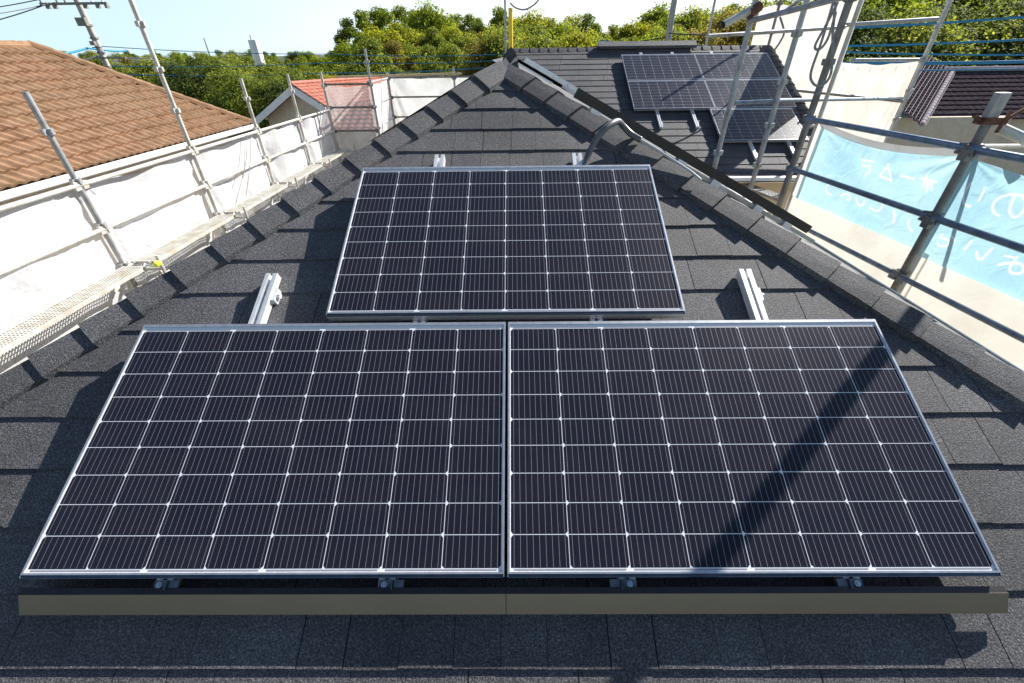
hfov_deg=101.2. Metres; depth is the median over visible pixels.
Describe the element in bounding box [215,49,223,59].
tree
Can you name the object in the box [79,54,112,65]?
tree
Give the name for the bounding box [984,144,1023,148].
thin tube
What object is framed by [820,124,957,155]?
sheet hem
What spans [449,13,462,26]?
tree
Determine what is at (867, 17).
tree
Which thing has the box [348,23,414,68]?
tree
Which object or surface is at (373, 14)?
tree
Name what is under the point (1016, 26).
tree
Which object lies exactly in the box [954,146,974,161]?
pipe clamp
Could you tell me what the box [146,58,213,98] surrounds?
tree
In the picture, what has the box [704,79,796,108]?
solar panel
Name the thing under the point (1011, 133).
pale tube
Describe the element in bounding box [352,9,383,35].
tree
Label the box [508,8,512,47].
pole cover
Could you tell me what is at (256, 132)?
scaffold rail
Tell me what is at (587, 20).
tree
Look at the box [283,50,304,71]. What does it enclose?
tree
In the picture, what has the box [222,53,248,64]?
tree
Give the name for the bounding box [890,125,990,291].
scaffold pole
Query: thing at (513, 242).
solar panel
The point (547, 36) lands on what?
tree
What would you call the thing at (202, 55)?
tree
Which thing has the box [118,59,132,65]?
tree
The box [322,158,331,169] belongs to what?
plank bracket
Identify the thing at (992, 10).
tree
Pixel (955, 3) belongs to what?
tree
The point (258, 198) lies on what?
scaffold plank
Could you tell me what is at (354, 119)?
sheet
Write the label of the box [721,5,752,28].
tube stub
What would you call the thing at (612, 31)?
tree
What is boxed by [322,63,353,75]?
tree
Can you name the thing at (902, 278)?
scaffold rail
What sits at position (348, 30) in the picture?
tree
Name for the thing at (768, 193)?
scaffold plank
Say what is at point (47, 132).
scaffold pole
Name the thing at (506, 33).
tree
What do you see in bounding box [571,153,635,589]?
mounting rail
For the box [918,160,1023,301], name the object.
banner
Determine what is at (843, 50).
scaffold pole
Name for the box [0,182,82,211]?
scaffold rail
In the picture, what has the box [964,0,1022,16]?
tree
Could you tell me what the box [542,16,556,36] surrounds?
tree
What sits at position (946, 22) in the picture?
rail
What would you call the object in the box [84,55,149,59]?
overhead cable
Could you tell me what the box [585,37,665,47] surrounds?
overhead cable
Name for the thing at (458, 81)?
sheet
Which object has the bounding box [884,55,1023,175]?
dark tiled house
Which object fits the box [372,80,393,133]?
sheet
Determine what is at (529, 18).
tree
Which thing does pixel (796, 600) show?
front cover
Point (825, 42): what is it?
rope loop
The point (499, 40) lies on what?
tree
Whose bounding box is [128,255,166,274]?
plank bracket
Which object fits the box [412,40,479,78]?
tree
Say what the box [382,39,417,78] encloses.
tree
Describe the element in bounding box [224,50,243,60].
tree
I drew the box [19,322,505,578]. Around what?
solar panel
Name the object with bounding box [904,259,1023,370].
sheet
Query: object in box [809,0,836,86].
rope loop
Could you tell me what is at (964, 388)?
house
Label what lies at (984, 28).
tree
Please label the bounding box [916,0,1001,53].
tree
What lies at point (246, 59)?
tree
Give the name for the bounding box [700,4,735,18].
tree
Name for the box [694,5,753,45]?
tree
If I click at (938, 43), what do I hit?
overhead cable
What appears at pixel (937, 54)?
overhead cable
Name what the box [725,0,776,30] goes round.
tree
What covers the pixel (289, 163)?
sheet
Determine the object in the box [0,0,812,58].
sky
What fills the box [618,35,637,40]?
tree
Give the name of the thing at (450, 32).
tree
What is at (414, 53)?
tree
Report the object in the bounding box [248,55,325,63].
hills
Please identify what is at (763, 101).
scaffold rail
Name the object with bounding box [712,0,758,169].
scaffold pole
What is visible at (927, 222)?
pipe clamp
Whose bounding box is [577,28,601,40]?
tree
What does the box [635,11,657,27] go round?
tree
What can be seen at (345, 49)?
tree
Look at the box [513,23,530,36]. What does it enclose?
tree
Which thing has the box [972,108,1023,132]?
rusty clamp
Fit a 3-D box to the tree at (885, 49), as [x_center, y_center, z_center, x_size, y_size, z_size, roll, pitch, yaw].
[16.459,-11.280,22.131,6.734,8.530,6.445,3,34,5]
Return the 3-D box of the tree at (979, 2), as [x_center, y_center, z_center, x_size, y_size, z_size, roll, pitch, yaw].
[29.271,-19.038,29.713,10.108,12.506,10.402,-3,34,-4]
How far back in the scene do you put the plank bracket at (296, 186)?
7.70 m
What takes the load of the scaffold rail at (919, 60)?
attached to the scaffold pole at (937, 27)
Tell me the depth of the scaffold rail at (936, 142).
3.59 m
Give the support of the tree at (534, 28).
on the ground
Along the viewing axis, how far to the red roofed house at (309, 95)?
19.89 m
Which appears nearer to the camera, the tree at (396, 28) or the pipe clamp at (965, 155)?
the pipe clamp at (965, 155)
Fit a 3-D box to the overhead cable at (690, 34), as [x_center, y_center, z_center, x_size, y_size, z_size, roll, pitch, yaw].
[9.807,-14.794,20.137,0.060,0.381,10.144,-6,35,-7]
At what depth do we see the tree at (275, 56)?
106.75 m
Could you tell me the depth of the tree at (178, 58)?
87.65 m
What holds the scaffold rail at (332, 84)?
attached to the scaffold pole at (366, 61)
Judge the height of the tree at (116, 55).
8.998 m
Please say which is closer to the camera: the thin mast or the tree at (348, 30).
the thin mast
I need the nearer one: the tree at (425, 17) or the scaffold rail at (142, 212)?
the scaffold rail at (142, 212)
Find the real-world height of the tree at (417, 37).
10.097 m
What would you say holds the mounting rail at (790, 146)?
attached to the house at (964, 388)
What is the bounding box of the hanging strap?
[772,16,784,51]
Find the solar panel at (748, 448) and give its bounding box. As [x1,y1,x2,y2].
[507,319,1001,577]
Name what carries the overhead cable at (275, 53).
attached to the utility pole at (83, 20)
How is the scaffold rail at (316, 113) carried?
attached to the scaffold pole at (291, 91)
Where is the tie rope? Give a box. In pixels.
[246,142,250,194]
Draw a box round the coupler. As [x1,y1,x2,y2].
[747,1,762,18]
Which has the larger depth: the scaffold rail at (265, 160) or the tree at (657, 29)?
the tree at (657, 29)
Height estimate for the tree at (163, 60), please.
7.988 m
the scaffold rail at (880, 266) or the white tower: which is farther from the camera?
the white tower
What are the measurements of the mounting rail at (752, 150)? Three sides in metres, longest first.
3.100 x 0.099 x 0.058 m
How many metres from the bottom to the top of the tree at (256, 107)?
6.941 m
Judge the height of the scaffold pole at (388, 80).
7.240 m
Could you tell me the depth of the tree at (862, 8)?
23.53 m
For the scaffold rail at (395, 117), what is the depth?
12.23 m
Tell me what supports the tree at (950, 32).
on the ground
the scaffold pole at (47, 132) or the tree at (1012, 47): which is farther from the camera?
the tree at (1012, 47)
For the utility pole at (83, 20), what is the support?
on the ground
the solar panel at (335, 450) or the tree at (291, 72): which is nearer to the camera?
the solar panel at (335, 450)
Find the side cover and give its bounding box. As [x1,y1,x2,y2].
[573,87,812,232]
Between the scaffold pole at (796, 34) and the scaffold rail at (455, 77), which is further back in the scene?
the scaffold rail at (455, 77)
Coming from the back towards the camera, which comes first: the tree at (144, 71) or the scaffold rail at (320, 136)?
the tree at (144, 71)
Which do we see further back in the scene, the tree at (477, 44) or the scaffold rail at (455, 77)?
the tree at (477, 44)
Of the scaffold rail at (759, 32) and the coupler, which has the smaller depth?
the coupler
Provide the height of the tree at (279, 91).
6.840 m
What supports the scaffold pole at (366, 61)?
on the ground
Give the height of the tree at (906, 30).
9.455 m
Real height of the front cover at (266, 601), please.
0.056 m
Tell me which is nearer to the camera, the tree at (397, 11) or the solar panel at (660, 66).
the solar panel at (660, 66)
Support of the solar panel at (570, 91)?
on the base rail at (752, 205)
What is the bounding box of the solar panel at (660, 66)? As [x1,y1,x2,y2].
[621,54,703,80]
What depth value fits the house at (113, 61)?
62.77 m
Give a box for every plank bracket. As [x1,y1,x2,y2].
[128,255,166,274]
[234,206,248,224]
[287,177,298,190]
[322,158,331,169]
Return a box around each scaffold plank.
[0,263,146,354]
[131,212,235,263]
[223,182,288,213]
[278,163,323,183]
[314,148,348,163]
[740,183,784,200]
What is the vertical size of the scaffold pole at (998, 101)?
0.199 m
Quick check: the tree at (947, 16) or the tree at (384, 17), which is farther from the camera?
the tree at (384, 17)
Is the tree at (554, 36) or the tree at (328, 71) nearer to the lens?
the tree at (554, 36)
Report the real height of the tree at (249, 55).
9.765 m
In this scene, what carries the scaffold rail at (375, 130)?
attached to the scaffold pole at (366, 61)
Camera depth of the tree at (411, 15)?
53.34 m
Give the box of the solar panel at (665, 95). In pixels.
[627,80,714,110]
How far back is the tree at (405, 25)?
46.28 m
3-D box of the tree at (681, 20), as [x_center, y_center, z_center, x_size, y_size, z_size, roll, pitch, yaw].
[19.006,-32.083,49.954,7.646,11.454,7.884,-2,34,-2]
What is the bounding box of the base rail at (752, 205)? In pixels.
[585,106,814,242]
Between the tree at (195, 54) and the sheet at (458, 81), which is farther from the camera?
the tree at (195, 54)
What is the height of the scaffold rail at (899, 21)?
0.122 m
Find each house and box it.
[0,40,257,288]
[0,40,1023,682]
[112,58,168,64]
[255,77,393,177]
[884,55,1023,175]
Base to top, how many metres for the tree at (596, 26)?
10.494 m
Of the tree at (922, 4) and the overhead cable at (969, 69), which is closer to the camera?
the overhead cable at (969, 69)
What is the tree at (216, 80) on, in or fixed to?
on the ground
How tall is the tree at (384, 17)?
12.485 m
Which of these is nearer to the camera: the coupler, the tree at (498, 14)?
the coupler
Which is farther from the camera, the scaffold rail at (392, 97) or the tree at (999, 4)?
the tree at (999, 4)
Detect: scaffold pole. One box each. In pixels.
[21,91,139,288]
[128,0,226,233]
[239,78,279,201]
[286,74,314,177]
[319,72,341,162]
[364,49,380,134]
[386,72,395,124]
[503,0,507,52]
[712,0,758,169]
[746,0,809,200]
[767,0,782,44]
[771,0,856,213]
[785,0,863,210]
[884,0,952,142]
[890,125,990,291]
[924,155,980,244]
[977,92,1011,125]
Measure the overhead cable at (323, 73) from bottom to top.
0.360 m
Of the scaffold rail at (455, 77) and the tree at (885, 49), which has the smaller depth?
the scaffold rail at (455, 77)
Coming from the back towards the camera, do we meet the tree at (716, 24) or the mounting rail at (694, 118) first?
the tree at (716, 24)
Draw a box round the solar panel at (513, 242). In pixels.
[326,164,684,320]
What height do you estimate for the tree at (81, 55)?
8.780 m
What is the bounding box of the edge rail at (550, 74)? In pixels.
[518,57,577,91]
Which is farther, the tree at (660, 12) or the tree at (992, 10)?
the tree at (660, 12)
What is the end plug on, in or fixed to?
attached to the plank bracket at (162, 268)
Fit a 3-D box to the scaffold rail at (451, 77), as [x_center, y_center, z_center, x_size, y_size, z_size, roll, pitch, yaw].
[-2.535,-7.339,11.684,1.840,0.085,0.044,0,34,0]
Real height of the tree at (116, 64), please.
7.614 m
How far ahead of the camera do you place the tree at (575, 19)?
51.73 m
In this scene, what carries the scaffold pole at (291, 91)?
on the ground
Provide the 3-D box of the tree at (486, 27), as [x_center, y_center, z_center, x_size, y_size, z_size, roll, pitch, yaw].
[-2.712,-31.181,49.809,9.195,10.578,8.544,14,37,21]
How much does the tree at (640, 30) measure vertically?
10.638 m
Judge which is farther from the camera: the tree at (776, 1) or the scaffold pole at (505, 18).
the tree at (776, 1)
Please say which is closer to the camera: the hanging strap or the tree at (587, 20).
the hanging strap
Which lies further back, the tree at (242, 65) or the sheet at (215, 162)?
the tree at (242, 65)
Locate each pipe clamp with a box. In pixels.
[918,215,935,228]
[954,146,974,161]
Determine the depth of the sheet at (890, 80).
7.44 m
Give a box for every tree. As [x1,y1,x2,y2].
[77,53,86,57]
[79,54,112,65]
[83,49,96,56]
[108,52,131,57]
[109,59,124,71]
[116,55,181,93]
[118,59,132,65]
[121,49,135,57]
[137,55,174,85]
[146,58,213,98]
[152,55,210,99]
[164,51,188,65]
[174,55,184,65]
[175,54,258,104]
[192,52,209,59]
[195,62,263,127]
[196,54,262,101]
[197,53,214,64]
[202,69,271,141]
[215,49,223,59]
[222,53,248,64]
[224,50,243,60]
[232,72,287,125]
[238,49,268,64]
[241,55,254,66]
[251,58,302,82]
[253,75,307,129]
[254,64,304,126]
[268,56,285,70]
[270,52,280,66]
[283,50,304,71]
[283,59,291,70]
[286,66,328,79]
[291,56,313,74]
[297,50,320,67]
[304,55,327,72]
[317,56,334,74]
[319,40,353,74]
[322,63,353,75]
[323,59,336,75]
[327,40,404,78]
[333,17,359,47]
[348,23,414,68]
[350,31,366,52]
[351,37,416,78]
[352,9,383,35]
[365,5,388,29]
[371,8,394,32]
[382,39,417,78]
[387,22,415,62]
[389,4,406,25]
[395,22,413,48]
[396,45,425,73]
[397,0,459,39]
[399,27,447,67]
[407,9,423,31]
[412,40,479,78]
[415,44,449,78]
[417,26,449,67]
[436,23,473,60]
[438,31,479,63]
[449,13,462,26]
[455,32,498,75]
[457,13,485,37]
[468,17,490,36]
[475,23,498,39]
[475,26,523,47]
[476,22,522,68]
[488,6,513,29]
[499,40,530,51]
[501,29,562,56]
[507,8,555,33]
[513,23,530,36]
[518,20,547,41]
[529,33,559,41]
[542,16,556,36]
[544,17,585,42]
[547,26,597,47]
[553,31,572,47]
[563,13,585,24]
[572,12,601,33]
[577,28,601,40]
[588,22,610,40]
[591,33,610,45]
[607,24,620,40]
[613,20,661,40]
[615,22,635,40]
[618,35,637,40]
[629,1,678,27]
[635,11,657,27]
[638,30,681,40]
[639,24,687,40]
[645,25,700,44]
[658,11,701,32]
[680,3,719,29]
[683,26,723,45]
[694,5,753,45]
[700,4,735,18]
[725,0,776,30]
[727,2,741,11]
[735,18,755,45]
[763,0,802,6]
[783,0,888,18]
[843,35,887,60]
[847,0,916,61]
[848,28,921,61]
[850,0,987,66]
[859,0,940,20]
[872,25,973,65]
[882,0,954,15]
[882,19,999,66]
[909,0,986,13]
[910,3,959,52]
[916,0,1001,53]
[917,0,1019,15]
[919,17,1023,65]
[942,9,1023,65]
[955,0,1019,52]
[957,0,1023,65]
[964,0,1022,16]
[977,20,1023,65]
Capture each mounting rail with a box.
[153,273,281,590]
[378,154,445,589]
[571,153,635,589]
[639,52,662,128]
[670,52,698,128]
[709,51,757,159]
[735,269,863,588]
[786,142,793,155]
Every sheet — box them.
[0,188,133,373]
[76,154,221,287]
[191,131,276,234]
[255,121,312,201]
[298,111,338,176]
[325,85,377,160]
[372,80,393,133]
[389,78,453,123]
[455,78,467,85]
[751,0,863,116]
[784,195,924,295]
[792,124,820,194]
[822,61,918,141]
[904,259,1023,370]
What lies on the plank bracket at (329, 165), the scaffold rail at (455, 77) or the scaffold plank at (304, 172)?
the scaffold plank at (304, 172)
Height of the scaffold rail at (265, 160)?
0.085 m
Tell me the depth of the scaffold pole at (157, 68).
5.39 m
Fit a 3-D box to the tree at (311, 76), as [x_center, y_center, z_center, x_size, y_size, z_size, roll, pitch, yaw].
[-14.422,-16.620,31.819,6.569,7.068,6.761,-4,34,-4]
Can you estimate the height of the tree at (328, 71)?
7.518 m
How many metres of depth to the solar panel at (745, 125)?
6.91 m
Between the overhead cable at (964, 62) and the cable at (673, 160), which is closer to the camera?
the cable at (673, 160)
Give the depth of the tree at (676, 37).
28.00 m
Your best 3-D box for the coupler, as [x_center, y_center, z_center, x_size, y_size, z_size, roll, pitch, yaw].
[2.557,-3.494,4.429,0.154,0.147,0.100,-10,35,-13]
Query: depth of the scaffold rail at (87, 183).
4.82 m
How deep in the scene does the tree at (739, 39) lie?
36.72 m
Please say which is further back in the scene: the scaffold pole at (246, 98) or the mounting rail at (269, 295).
the scaffold pole at (246, 98)
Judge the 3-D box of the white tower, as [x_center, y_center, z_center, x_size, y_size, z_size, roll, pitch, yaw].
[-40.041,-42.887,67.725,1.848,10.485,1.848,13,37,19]
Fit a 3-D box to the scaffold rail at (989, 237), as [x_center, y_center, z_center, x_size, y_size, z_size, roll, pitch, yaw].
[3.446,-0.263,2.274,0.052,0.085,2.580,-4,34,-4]
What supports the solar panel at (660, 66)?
on the mounting rail at (694, 118)
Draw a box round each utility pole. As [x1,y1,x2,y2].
[39,0,126,68]
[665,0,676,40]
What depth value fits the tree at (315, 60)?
79.11 m
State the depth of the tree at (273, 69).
30.15 m
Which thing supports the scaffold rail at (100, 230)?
attached to the scaffold pole at (47, 132)
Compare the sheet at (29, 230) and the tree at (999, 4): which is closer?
the sheet at (29, 230)
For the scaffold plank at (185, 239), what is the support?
on the plank bracket at (162, 268)
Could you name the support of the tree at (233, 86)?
on the ground
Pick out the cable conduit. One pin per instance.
(621, 124)
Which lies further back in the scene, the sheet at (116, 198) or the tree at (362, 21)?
the tree at (362, 21)
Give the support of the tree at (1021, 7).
on the ground
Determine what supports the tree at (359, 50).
on the ground
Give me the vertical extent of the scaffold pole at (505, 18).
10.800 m
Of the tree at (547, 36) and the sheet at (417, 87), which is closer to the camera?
the sheet at (417, 87)
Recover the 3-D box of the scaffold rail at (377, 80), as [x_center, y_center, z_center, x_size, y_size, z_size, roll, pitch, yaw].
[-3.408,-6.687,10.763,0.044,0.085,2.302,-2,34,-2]
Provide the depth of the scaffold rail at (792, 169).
3.88 m
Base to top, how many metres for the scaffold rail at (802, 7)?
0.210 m
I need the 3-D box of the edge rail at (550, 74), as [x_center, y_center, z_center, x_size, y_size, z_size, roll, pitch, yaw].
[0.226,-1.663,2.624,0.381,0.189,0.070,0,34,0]
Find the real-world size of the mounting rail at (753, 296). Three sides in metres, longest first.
1.145 x 0.127 x 0.078 m
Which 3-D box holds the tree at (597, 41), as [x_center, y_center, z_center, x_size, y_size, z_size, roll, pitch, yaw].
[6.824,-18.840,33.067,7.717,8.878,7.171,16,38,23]
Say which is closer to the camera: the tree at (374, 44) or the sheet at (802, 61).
the sheet at (802, 61)
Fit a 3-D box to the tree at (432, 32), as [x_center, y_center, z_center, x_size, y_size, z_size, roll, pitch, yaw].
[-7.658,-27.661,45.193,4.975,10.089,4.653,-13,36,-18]
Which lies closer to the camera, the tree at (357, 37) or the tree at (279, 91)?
the tree at (279, 91)
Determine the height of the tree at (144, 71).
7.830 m
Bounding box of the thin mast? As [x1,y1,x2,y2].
[705,0,715,45]
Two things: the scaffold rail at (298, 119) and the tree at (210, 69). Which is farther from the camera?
the tree at (210, 69)
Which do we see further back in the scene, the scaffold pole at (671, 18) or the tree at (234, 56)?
the tree at (234, 56)
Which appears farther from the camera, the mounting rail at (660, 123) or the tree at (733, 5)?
the tree at (733, 5)
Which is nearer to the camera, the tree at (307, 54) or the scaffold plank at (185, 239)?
the scaffold plank at (185, 239)
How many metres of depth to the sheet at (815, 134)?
4.66 m
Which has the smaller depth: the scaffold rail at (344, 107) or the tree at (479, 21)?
the scaffold rail at (344, 107)
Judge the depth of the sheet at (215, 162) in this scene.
6.75 m
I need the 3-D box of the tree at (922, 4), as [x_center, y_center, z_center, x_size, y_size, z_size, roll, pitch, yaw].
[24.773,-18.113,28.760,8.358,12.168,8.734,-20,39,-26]
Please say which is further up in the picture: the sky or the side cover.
the sky
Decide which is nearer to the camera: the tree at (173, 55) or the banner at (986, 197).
the banner at (986, 197)
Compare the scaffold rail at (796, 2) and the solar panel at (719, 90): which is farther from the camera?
the solar panel at (719, 90)
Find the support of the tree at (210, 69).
on the ground
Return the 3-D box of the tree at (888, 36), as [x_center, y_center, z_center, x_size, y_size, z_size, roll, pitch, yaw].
[18.239,-11.066,21.671,7.688,8.647,7.912,12,36,18]
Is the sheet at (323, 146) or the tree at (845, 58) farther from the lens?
the tree at (845, 58)
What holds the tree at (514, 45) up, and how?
on the ground
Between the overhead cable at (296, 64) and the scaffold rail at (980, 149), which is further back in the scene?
the overhead cable at (296, 64)
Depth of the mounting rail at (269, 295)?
1.69 m
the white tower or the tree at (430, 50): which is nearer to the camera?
the tree at (430, 50)
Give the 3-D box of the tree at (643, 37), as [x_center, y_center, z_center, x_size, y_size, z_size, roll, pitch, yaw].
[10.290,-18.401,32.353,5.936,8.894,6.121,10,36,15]
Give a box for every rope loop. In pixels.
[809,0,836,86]
[814,2,838,50]
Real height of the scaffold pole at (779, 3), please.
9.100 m
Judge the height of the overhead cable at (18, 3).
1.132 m
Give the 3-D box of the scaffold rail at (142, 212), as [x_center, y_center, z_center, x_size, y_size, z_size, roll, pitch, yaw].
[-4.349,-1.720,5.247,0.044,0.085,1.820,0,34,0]
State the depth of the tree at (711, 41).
35.40 m
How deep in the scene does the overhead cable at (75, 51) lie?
24.68 m
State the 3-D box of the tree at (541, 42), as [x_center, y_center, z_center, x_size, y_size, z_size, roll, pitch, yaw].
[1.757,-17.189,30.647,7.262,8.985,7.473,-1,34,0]
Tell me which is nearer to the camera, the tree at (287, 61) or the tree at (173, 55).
the tree at (287, 61)
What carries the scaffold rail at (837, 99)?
attached to the scaffold pole at (796, 34)
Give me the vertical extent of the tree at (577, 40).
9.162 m
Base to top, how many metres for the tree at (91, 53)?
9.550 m
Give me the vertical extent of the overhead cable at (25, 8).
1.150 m
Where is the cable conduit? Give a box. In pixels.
[582,118,642,164]
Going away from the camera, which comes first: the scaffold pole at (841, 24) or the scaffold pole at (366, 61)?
the scaffold pole at (841, 24)
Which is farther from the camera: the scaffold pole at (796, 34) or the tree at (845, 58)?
the tree at (845, 58)
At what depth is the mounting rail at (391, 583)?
1.21 m
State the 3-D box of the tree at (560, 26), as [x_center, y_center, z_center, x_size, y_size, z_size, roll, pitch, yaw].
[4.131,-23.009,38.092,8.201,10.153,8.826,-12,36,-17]
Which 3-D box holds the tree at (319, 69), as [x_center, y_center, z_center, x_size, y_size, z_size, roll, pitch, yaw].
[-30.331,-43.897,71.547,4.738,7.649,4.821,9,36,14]
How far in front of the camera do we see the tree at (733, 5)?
51.04 m
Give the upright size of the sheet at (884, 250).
3.615 m
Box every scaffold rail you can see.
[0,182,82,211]
[0,226,106,275]
[82,148,194,188]
[107,183,208,231]
[195,129,259,153]
[209,158,268,187]
[259,117,300,133]
[268,141,306,161]
[301,108,330,120]
[307,129,334,144]
[324,82,369,86]
[329,105,373,109]
[335,129,377,132]
[367,77,387,82]
[388,75,453,79]
[391,96,438,98]
[394,116,407,118]
[454,75,470,78]
[707,25,846,37]
[734,99,775,104]
[749,0,841,23]
[773,214,896,279]
[775,0,801,18]
[779,97,903,102]
[788,165,932,218]
[793,88,902,102]
[805,115,970,153]
[846,17,939,26]
[849,57,924,62]
[896,273,1023,342]
[930,214,1023,253]
[969,144,1023,162]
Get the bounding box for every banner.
[796,127,959,246]
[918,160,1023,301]
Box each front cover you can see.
[18,587,505,614]
[506,586,1008,613]
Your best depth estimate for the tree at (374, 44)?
34.13 m
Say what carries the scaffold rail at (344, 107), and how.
attached to the scaffold pole at (366, 61)
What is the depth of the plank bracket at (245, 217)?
6.24 m
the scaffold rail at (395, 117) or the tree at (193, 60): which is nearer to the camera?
the scaffold rail at (395, 117)
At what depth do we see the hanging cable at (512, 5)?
10.97 m
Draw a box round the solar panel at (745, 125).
[709,108,807,142]
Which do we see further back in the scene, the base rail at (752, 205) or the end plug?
the end plug
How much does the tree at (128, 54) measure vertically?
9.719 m
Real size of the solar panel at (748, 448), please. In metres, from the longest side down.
1.370 x 0.839 x 0.041 m
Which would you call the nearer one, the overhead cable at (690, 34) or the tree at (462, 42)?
the overhead cable at (690, 34)
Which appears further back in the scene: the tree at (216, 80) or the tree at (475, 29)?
the tree at (475, 29)
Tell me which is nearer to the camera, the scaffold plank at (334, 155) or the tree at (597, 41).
the scaffold plank at (334, 155)
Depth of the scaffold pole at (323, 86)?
10.02 m
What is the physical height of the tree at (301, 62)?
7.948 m
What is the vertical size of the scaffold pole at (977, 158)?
6.980 m
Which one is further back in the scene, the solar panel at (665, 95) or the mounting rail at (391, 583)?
the solar panel at (665, 95)
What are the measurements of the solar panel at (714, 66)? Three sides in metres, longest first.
1.370 x 0.839 x 0.041 m
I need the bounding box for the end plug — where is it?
[152,261,161,266]
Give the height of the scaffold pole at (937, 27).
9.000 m
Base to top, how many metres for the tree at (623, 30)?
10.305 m
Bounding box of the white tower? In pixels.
[248,35,264,68]
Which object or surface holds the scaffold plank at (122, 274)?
on the plank bracket at (162, 268)
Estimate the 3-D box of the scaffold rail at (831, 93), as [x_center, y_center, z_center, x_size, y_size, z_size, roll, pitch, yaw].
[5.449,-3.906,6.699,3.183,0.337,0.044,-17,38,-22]
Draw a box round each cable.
[0,0,36,6]
[0,2,51,13]
[0,5,44,19]
[64,47,126,53]
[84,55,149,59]
[101,46,501,56]
[112,60,491,66]
[126,67,484,75]
[510,0,538,10]
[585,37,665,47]
[640,139,701,180]
[669,33,706,35]
[842,60,1023,64]
[845,51,1023,55]
[848,39,1023,46]
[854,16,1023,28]
[915,68,1023,70]
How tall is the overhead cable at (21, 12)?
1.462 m
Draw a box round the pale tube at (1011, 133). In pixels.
[996,124,1023,145]
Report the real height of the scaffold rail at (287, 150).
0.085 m
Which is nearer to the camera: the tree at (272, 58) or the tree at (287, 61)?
the tree at (272, 58)
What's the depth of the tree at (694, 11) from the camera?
46.63 m
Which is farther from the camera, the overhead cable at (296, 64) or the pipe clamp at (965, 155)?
the overhead cable at (296, 64)
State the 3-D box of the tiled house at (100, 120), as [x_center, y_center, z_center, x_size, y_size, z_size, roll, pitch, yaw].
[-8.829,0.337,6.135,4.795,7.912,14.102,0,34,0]
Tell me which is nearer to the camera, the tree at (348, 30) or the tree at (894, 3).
the tree at (894, 3)
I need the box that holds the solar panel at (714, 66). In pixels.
[694,53,780,79]
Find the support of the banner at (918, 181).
attached to the scaffold pole at (954, 180)

